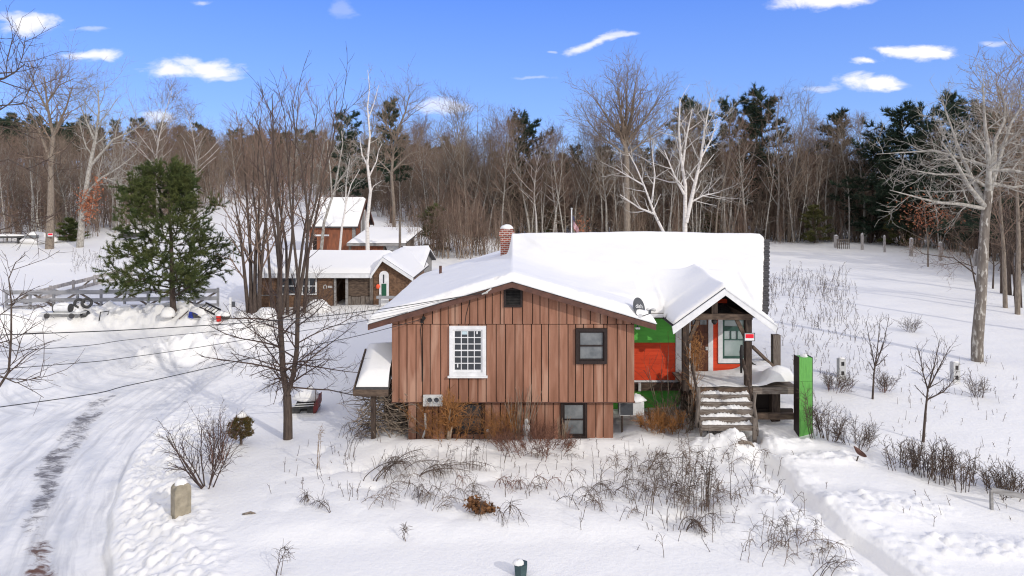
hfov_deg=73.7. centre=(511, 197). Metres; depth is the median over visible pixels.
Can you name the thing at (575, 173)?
slender tree
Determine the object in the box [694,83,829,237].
dark pine
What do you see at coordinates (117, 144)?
slender tree
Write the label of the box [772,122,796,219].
slender tree
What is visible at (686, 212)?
white birch
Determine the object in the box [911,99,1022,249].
dark pine
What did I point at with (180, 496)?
stone post
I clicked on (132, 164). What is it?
slender tree
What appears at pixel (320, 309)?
snow heap
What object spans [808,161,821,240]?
slender tree
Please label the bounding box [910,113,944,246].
bare tree
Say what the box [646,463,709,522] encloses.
dried weed clump
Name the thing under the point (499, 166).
bare tree
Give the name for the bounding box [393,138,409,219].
bare tree
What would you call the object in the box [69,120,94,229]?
slender tree
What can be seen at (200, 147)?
bare tree
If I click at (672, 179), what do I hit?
slender tree
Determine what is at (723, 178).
slender tree
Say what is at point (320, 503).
dried weed clump
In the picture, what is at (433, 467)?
dried weed clump
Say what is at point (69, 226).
evergreen
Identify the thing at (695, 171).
slender tree
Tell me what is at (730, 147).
bare tree
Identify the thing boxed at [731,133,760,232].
slender tree
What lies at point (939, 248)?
field post
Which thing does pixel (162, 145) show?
bare tree
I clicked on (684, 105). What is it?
dark pine
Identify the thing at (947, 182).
slender tree
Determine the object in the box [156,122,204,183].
bare tree
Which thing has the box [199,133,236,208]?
bare tree
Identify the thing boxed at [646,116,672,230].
slender tree
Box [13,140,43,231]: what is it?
slender tree
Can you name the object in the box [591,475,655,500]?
dried weed clump
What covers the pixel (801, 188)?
bare tree
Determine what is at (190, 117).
pale birch
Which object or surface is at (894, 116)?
dark pine
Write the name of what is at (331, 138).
bare tree
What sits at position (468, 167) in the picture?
bare tree
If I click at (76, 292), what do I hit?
board fence
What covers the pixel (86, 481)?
ground
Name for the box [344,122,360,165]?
bare tree
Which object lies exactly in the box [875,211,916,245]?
evergreen
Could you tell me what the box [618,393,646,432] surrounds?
air conditioner
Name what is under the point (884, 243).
field post
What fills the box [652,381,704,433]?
bare shrub
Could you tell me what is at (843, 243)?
slatted gate
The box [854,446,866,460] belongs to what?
rusty shovel
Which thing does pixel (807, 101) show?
bare tree
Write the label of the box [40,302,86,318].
drum trailer
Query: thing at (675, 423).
bare shrub
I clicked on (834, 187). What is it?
slender tree
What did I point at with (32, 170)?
slender tree
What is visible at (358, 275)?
house
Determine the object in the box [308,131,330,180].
bare tree
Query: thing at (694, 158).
bare tree
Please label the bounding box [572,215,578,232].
flag
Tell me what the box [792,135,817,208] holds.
bare tree
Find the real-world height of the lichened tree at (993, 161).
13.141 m
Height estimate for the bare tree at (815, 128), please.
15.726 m
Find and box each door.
[315,236,327,249]
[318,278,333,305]
[360,211,364,232]
[379,271,388,304]
[689,320,712,370]
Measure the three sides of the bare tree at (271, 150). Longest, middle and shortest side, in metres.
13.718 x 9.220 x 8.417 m
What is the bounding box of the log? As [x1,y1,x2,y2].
[738,440,754,446]
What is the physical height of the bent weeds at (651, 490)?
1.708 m
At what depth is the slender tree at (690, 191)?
71.46 m
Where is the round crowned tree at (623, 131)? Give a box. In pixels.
[556,40,694,231]
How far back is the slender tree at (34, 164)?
75.34 m
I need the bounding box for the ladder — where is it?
[199,302,220,314]
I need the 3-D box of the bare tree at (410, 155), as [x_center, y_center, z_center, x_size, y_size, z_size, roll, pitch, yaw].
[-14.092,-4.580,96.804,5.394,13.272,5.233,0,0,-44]
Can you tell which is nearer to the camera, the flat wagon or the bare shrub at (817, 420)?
the bare shrub at (817, 420)
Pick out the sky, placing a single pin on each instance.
(866, 55)
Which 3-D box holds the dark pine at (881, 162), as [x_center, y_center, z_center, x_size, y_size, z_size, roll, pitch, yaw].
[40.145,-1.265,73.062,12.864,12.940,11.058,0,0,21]
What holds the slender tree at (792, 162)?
on the ground
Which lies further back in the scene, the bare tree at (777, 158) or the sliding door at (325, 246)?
the bare tree at (777, 158)
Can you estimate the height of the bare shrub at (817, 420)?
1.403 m
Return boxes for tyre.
[73,298,84,307]
[80,310,89,316]
[81,297,92,307]
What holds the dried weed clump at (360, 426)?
on the ground
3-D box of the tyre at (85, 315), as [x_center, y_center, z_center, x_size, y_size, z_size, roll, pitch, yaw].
[-22.845,6.193,36.503,0.468,0.346,0.438,0,0,0]
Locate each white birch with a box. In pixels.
[596,131,677,231]
[633,81,752,231]
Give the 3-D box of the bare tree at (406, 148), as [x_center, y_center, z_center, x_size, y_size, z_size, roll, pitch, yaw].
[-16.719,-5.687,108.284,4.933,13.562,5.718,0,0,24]
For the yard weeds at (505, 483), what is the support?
on the ground
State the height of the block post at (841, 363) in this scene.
0.804 m
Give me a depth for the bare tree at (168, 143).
96.81 m
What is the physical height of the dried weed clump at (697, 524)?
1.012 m
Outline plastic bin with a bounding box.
[512,558,526,575]
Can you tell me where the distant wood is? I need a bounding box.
[0,111,1015,231]
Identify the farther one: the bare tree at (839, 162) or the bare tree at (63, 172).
the bare tree at (63, 172)
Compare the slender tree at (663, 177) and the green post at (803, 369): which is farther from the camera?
the slender tree at (663, 177)
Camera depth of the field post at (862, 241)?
66.05 m
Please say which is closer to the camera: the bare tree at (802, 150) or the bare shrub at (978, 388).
the bare shrub at (978, 388)
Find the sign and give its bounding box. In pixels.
[744,333,754,340]
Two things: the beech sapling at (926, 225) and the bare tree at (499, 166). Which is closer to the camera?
the beech sapling at (926, 225)
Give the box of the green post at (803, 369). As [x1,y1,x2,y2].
[794,353,812,436]
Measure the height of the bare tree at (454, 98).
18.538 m
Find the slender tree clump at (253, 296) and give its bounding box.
[200,84,299,313]
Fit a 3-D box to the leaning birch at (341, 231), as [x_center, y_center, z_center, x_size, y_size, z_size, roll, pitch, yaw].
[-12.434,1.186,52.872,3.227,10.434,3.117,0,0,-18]
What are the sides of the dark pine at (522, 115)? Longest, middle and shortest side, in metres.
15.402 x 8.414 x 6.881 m
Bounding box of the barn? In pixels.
[309,197,373,249]
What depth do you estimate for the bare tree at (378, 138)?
113.08 m
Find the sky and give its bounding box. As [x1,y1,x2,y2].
[0,0,1023,173]
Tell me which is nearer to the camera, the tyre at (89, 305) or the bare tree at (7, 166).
the tyre at (89, 305)
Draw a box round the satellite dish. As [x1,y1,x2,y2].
[633,297,650,328]
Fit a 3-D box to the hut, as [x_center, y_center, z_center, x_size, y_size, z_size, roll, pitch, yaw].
[-7.112,5.221,50.500,2.132,3.419,7.600,0,0,0]
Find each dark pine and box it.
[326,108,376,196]
[369,95,411,222]
[497,107,546,233]
[497,115,566,230]
[655,94,711,195]
[665,101,727,231]
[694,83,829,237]
[700,94,757,225]
[732,101,776,230]
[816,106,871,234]
[824,128,937,243]
[827,140,910,242]
[841,99,960,243]
[854,133,968,246]
[878,100,961,245]
[898,89,985,248]
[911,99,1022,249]
[940,109,1023,274]
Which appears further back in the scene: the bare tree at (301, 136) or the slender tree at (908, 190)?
the bare tree at (301, 136)
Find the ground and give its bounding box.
[0,169,1023,575]
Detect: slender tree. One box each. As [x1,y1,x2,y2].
[0,138,14,240]
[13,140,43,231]
[14,114,44,231]
[14,123,40,231]
[26,146,47,230]
[30,157,45,231]
[58,144,78,217]
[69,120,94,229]
[72,127,97,226]
[88,135,107,229]
[96,125,124,229]
[106,139,130,227]
[124,142,139,221]
[151,126,170,210]
[523,147,542,232]
[523,153,543,232]
[528,116,555,232]
[537,152,559,232]
[539,121,567,232]
[544,123,578,232]
[566,146,579,205]
[576,120,614,231]
[585,113,611,225]
[603,137,621,231]
[607,150,623,231]
[614,156,631,230]
[619,157,633,200]
[622,135,644,228]
[629,135,644,219]
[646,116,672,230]
[648,147,671,224]
[650,135,671,228]
[663,150,684,230]
[664,119,688,231]
[665,140,691,229]
[673,146,698,215]
[676,124,711,231]
[680,123,693,231]
[687,157,700,231]
[691,139,709,231]
[692,146,714,232]
[699,159,712,232]
[709,135,741,232]
[711,141,733,232]
[713,143,732,232]
[714,128,733,232]
[722,146,744,232]
[725,149,739,232]
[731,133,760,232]
[743,139,766,230]
[757,158,775,239]
[758,128,790,239]
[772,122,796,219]
[772,138,800,242]
[773,122,808,222]
[777,161,788,242]
[787,149,808,231]
[793,145,823,242]
[796,154,814,228]
[800,127,827,241]
[801,152,822,241]
[807,144,839,242]
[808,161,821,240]
[811,133,830,240]
[814,112,850,241]
[820,117,866,241]
[823,131,844,241]
[824,165,840,227]
[836,136,857,240]
[907,146,915,243]
[921,124,952,242]
[928,133,956,241]
[937,128,958,249]
[970,107,1000,177]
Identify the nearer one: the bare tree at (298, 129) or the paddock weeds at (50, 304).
the paddock weeds at (50, 304)
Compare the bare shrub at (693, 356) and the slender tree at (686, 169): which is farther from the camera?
the slender tree at (686, 169)
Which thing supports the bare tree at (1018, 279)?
on the ground
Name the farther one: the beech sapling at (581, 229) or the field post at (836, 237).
the field post at (836, 237)
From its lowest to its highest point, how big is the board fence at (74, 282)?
2.110 m
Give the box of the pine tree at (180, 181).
[91,153,246,317]
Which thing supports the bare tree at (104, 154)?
on the ground
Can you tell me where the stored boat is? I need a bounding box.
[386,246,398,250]
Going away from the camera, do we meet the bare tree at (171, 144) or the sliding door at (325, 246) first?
the sliding door at (325, 246)
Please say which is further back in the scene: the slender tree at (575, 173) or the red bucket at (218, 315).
the slender tree at (575, 173)
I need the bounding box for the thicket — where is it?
[0,137,1023,276]
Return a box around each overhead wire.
[0,292,482,351]
[0,293,481,335]
[0,312,406,369]
[0,319,421,406]
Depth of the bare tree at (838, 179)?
79.42 m
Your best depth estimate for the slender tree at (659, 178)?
75.67 m
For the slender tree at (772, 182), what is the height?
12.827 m
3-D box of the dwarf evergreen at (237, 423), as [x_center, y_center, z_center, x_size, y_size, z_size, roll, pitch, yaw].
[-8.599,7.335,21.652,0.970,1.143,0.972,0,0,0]
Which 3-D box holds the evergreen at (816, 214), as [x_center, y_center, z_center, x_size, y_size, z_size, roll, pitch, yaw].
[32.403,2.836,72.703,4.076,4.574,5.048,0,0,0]
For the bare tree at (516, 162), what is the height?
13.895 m
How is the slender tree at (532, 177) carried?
on the ground
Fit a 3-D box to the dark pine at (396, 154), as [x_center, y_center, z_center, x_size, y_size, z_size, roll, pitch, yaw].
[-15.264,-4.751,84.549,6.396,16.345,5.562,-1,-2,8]
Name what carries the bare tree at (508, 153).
on the ground
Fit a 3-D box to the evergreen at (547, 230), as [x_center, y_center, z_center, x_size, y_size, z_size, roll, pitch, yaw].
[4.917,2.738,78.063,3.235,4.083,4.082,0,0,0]
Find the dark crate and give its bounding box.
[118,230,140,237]
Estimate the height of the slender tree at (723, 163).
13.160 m
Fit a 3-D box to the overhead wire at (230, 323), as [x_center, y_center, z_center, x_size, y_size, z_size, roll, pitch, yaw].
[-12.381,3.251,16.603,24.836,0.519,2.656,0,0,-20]
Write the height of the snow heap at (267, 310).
0.770 m
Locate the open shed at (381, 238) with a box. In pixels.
[347,227,421,250]
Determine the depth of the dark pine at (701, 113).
89.10 m
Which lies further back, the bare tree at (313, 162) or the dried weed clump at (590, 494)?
the bare tree at (313, 162)
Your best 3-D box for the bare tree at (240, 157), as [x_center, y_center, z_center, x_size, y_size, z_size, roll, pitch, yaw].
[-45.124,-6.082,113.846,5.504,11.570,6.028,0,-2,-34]
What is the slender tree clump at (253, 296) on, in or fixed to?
on the ground
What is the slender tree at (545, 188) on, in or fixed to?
on the ground
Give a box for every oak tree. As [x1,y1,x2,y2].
[0,27,115,248]
[39,56,172,247]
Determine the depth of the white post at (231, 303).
35.42 m
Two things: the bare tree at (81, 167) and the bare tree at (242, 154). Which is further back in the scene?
the bare tree at (242, 154)
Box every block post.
[837,357,845,377]
[950,360,959,381]
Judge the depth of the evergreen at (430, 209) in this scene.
64.72 m
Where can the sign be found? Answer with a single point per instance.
(749, 336)
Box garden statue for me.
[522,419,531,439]
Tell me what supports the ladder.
on the ground
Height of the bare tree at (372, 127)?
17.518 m
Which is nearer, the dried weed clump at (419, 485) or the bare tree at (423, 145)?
the dried weed clump at (419, 485)
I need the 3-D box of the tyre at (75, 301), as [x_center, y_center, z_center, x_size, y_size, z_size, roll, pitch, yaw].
[-23.442,5.712,36.975,0.266,0.576,0.589,0,0,39]
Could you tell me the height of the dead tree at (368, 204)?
17.276 m
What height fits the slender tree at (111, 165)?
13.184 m
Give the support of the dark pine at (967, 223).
on the ground
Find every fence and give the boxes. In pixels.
[5,288,218,308]
[23,268,132,303]
[989,487,1023,509]
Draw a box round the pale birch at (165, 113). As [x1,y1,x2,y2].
[125,74,190,221]
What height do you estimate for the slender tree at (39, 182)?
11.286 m
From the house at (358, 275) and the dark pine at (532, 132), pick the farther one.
the dark pine at (532, 132)
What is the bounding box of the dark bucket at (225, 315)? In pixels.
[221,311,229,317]
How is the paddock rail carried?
on the ground
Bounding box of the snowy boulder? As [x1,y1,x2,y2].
[160,307,175,317]
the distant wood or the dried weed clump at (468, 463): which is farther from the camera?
the distant wood
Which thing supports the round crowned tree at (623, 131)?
on the ground
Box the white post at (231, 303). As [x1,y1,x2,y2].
[229,297,234,316]
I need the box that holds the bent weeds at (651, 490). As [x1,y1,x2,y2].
[362,432,853,565]
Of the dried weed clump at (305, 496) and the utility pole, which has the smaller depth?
the dried weed clump at (305, 496)
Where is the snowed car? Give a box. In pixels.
[19,231,57,243]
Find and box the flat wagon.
[0,234,23,243]
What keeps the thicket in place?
on the ground
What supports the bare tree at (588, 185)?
on the ground
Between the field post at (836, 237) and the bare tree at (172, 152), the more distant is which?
the bare tree at (172, 152)
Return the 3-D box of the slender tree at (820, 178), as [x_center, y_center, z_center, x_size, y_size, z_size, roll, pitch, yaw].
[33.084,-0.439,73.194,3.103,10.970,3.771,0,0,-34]
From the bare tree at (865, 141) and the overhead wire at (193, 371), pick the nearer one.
the overhead wire at (193, 371)
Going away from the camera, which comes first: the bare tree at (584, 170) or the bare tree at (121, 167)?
the bare tree at (584, 170)
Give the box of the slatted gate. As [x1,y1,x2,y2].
[837,239,849,248]
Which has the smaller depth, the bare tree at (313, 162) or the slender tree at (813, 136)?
the slender tree at (813, 136)
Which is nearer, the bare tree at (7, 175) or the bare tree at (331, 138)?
the bare tree at (7, 175)
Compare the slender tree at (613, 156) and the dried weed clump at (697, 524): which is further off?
the slender tree at (613, 156)
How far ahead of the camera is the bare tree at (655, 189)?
74.41 m
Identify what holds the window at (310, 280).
in the house at (358, 275)
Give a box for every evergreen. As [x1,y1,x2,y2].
[54,217,90,241]
[224,411,254,444]
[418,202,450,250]
[544,206,566,232]
[699,212,738,232]
[796,204,835,242]
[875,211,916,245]
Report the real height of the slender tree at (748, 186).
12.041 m
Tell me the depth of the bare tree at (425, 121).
87.00 m
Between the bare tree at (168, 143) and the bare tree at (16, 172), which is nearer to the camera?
the bare tree at (16, 172)
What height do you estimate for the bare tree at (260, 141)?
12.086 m
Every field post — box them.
[834,235,838,247]
[861,233,863,249]
[883,235,885,251]
[909,238,913,255]
[938,241,942,260]
[973,249,977,265]
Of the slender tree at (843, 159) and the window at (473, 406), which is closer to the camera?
the window at (473, 406)
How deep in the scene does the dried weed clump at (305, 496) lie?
17.17 m
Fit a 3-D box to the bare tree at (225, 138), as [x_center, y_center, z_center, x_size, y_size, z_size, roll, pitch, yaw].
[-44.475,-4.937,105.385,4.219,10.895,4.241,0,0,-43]
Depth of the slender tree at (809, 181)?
75.63 m
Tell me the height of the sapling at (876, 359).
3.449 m
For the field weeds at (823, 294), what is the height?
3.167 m
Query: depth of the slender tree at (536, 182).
71.79 m
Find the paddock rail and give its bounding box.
[376,295,395,306]
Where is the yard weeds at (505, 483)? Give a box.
[267,426,826,563]
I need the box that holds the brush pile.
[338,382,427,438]
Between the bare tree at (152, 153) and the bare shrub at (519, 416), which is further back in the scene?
the bare tree at (152, 153)
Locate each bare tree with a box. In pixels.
[0,136,39,211]
[0,138,27,211]
[0,146,21,199]
[0,149,24,211]
[8,143,46,196]
[8,154,24,206]
[23,146,82,201]
[38,132,77,192]
[38,135,79,223]
[54,145,72,218]
[55,137,75,199]
[68,127,110,189]
[68,146,92,186]
[76,111,127,225]
[103,146,131,203]
[106,134,144,232]
[122,125,150,218]
[130,124,186,223]
[141,129,167,162]
[143,139,165,169]
[148,123,189,185]
[153,120,183,193]
[153,122,186,171]
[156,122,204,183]
[168,123,203,173]
[183,126,215,198]
[190,137,219,201]
[196,126,223,194]
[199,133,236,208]
[209,134,237,199]
[215,112,246,197]
[217,131,252,190]
[226,118,256,195]
[227,127,256,194]
[247,116,299,195]
[250,127,269,177]
[256,133,271,197]
[274,114,311,198]
[283,128,299,172]
[286,133,308,197]
[289,129,312,188]
[306,136,318,197]
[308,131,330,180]
[309,116,335,198]
[309,125,328,171]
[322,110,347,178]
[329,133,351,196]
[343,57,453,226]
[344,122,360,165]
[345,88,387,193]
[352,148,372,191]
[371,128,386,173]
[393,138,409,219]
[398,119,420,193]
[400,118,437,215]
[400,126,417,196]
[406,122,435,191]
[407,124,437,225]
[408,117,450,201]
[410,111,440,205]
[424,146,451,203]
[427,95,482,205]
[428,80,484,212]
[429,126,460,191]
[434,130,489,220]
[440,126,454,202]
[447,137,473,205]
[448,123,478,231]
[452,138,483,203]
[454,125,490,213]
[456,103,511,230]
[459,103,543,215]
[460,128,493,220]
[468,135,508,225]
[474,117,510,235]
[479,128,527,221]
[480,131,495,198]
[482,149,514,237]
[487,112,528,225]
[493,117,542,232]
[531,146,585,232]
[535,130,567,228]
[565,101,618,231]
[565,123,594,232]
[572,131,611,227]
[582,127,622,231]
[585,113,630,208]
[594,109,653,231]
[604,139,656,231]
[608,141,641,230]
[627,84,686,231]
[659,108,702,231]
[662,103,719,231]
[662,114,723,201]
[703,106,754,232]
[710,146,733,231]
[719,109,766,232]
[724,77,810,240]
[747,132,785,216]
[758,80,830,241]
[785,149,819,232]
[789,137,820,229]
[790,128,817,203]
[791,112,835,224]
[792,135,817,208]
[796,135,825,240]
[800,118,839,233]
[804,138,836,238]
[811,133,828,208]
[813,157,833,239]
[818,110,857,240]
[818,139,849,240]
[821,138,855,214]
[827,111,897,241]
[834,111,887,241]
[846,119,879,193]
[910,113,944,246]
[939,102,1021,260]
[939,105,990,250]
[940,30,1023,203]
[943,73,1023,235]
[946,134,983,210]
[948,37,1023,314]
[954,97,1023,307]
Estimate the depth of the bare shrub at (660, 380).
23.25 m
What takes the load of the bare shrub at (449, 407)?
on the ground
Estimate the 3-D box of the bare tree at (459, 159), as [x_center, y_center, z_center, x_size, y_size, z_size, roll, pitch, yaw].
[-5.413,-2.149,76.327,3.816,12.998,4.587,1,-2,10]
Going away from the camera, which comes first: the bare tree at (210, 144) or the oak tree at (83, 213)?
the oak tree at (83, 213)
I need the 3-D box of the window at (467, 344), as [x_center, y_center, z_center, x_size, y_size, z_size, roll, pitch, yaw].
[-1.421,4.937,21.912,1.278,1.656,0.140,0,0,0]
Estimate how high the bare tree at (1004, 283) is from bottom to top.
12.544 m
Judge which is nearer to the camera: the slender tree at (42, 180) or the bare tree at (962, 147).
the bare tree at (962, 147)
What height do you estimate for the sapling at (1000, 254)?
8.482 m
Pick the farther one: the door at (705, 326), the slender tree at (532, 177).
the slender tree at (532, 177)
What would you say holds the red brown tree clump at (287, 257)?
on the ground
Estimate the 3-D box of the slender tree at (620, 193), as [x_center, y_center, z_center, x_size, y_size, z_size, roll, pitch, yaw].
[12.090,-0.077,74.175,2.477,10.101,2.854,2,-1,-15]
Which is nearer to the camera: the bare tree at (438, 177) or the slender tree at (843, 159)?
the slender tree at (843, 159)
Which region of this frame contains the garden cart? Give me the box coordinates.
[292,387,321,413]
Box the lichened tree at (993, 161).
[866,54,1023,361]
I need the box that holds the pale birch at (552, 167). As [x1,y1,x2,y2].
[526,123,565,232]
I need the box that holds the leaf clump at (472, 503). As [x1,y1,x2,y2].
[462,494,500,514]
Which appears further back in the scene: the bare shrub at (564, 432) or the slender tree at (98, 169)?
the slender tree at (98, 169)
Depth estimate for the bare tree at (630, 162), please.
74.87 m
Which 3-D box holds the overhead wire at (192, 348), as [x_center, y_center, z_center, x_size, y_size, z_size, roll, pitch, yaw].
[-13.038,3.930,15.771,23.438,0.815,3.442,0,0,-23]
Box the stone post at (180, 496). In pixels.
[171,478,190,518]
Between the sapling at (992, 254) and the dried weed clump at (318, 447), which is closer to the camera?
the dried weed clump at (318, 447)
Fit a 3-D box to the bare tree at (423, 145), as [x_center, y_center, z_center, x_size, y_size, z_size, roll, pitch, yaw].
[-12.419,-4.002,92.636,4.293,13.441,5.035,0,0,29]
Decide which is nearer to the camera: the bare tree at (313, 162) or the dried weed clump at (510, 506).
the dried weed clump at (510, 506)
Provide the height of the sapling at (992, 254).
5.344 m
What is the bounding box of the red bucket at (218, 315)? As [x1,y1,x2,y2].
[216,313,221,321]
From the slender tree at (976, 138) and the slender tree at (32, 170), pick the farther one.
the slender tree at (32, 170)
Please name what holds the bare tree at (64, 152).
on the ground
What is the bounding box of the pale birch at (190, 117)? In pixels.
[173,92,222,211]
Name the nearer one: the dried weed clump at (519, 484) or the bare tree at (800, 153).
the dried weed clump at (519, 484)
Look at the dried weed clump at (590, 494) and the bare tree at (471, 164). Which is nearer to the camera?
the dried weed clump at (590, 494)
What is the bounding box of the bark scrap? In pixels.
[242,511,255,514]
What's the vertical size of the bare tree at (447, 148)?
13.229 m
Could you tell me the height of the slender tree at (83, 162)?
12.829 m
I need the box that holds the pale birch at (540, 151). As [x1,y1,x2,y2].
[511,131,551,232]
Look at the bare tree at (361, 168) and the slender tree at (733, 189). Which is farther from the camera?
the bare tree at (361, 168)
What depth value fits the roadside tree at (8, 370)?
14.57 m
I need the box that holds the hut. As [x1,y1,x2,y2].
[402,245,435,272]
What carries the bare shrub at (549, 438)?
on the ground
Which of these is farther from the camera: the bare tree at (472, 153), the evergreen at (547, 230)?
the bare tree at (472, 153)
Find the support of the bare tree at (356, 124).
on the ground
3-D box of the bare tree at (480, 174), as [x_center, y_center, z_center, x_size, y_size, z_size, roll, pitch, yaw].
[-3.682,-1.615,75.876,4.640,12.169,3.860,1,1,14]
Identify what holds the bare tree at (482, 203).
on the ground
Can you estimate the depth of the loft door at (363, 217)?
65.29 m
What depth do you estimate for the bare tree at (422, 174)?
82.17 m
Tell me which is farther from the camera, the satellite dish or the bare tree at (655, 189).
the bare tree at (655, 189)
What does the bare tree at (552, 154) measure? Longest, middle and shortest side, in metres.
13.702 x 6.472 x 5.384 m
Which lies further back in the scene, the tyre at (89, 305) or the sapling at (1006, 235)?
the sapling at (1006, 235)
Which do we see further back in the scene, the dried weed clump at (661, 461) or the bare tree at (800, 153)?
the bare tree at (800, 153)
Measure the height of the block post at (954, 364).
0.837 m
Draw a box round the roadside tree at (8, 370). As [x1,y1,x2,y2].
[0,5,92,412]
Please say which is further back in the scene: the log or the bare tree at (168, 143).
the bare tree at (168, 143)
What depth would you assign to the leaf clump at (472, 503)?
16.48 m
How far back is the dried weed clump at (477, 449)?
19.36 m
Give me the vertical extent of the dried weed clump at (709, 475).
1.621 m
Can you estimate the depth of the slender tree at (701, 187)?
72.64 m
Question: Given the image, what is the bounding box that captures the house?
[352,224,793,442]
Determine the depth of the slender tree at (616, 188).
73.97 m
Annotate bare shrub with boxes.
[152,401,255,488]
[194,397,247,463]
[393,395,484,440]
[425,384,474,439]
[467,400,528,442]
[486,416,576,461]
[505,382,542,439]
[557,415,570,438]
[630,403,675,433]
[634,339,704,415]
[651,403,688,434]
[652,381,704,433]
[675,325,708,429]
[797,385,831,437]
[805,401,852,441]
[816,367,857,392]
[826,410,882,451]
[863,368,901,392]
[891,314,922,332]
[961,371,989,397]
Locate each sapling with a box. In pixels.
[573,213,590,231]
[863,314,895,398]
[887,180,970,266]
[906,323,966,441]
[962,175,1022,293]
[969,164,1023,294]
[972,212,1006,288]
[979,191,1023,306]
[983,141,1023,295]
[992,215,1023,307]
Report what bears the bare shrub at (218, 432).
on the ground
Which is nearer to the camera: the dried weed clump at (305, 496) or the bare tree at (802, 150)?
the dried weed clump at (305, 496)
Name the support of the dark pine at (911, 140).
on the ground
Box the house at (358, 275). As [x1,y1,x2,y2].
[257,247,428,306]
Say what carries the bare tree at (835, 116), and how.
on the ground
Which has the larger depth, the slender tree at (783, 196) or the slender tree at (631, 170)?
the slender tree at (783, 196)
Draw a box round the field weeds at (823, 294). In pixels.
[763,260,1017,521]
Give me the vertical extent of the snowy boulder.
0.550 m
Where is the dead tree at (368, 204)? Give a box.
[345,64,391,249]
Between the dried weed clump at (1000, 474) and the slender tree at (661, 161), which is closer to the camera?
the dried weed clump at (1000, 474)
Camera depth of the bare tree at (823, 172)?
77.83 m
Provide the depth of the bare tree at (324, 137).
103.23 m
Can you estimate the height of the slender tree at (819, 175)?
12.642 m
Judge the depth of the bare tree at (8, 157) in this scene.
82.27 m
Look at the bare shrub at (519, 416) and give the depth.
21.68 m
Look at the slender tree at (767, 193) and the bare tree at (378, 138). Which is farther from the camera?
the bare tree at (378, 138)
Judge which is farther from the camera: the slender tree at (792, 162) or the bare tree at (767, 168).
the bare tree at (767, 168)
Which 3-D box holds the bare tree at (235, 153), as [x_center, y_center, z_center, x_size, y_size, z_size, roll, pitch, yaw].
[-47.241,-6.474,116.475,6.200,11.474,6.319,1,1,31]
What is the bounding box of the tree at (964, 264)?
[900,198,976,290]
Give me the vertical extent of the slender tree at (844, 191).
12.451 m
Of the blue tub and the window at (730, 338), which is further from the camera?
the blue tub
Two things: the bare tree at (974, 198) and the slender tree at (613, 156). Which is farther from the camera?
the slender tree at (613, 156)
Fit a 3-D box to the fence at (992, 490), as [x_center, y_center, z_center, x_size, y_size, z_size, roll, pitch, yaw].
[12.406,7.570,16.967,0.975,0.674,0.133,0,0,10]
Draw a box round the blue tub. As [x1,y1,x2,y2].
[188,306,208,319]
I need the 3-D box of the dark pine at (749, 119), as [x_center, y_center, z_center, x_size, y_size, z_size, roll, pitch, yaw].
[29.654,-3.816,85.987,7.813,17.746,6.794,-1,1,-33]
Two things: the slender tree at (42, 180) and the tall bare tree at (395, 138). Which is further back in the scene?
the slender tree at (42, 180)
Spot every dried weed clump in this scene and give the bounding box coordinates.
[274,538,294,575]
[298,488,312,504]
[308,496,330,512]
[317,426,324,468]
[338,415,393,437]
[345,428,370,459]
[363,440,431,481]
[398,522,411,540]
[400,480,440,505]
[406,453,471,480]
[436,455,502,470]
[437,429,510,472]
[455,467,563,493]
[476,492,526,525]
[556,473,633,510]
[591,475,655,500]
[637,448,689,475]
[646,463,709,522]
[673,444,733,514]
[678,505,738,536]
[743,507,820,550]
[813,552,859,575]
[880,434,924,471]
[894,431,960,484]
[922,444,982,492]
[964,461,1023,501]
[978,455,1023,492]
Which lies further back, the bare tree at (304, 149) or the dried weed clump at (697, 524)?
the bare tree at (304, 149)
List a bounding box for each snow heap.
[255,307,277,323]
[307,299,331,312]
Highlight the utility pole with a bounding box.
[396,218,403,247]
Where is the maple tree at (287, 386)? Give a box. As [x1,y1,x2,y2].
[190,47,385,439]
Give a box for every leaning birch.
[307,110,368,249]
[333,147,371,249]
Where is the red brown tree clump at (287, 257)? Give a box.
[229,65,353,314]
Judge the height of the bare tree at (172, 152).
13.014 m
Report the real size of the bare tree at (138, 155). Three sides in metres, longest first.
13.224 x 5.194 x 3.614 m
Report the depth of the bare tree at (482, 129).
79.10 m
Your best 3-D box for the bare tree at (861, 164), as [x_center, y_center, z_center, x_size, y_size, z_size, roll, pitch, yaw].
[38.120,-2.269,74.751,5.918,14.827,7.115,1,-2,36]
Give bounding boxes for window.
[282,278,295,294]
[301,278,316,294]
[448,326,487,377]
[452,403,484,433]
[561,403,586,437]
[576,328,606,363]
[718,320,743,362]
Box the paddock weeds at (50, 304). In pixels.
[27,248,379,320]
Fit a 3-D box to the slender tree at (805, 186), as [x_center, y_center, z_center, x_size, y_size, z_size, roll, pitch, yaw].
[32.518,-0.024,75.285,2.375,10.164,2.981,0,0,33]
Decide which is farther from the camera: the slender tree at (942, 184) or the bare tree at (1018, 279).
the slender tree at (942, 184)
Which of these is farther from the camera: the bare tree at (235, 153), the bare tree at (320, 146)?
the bare tree at (320, 146)
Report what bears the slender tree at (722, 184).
on the ground

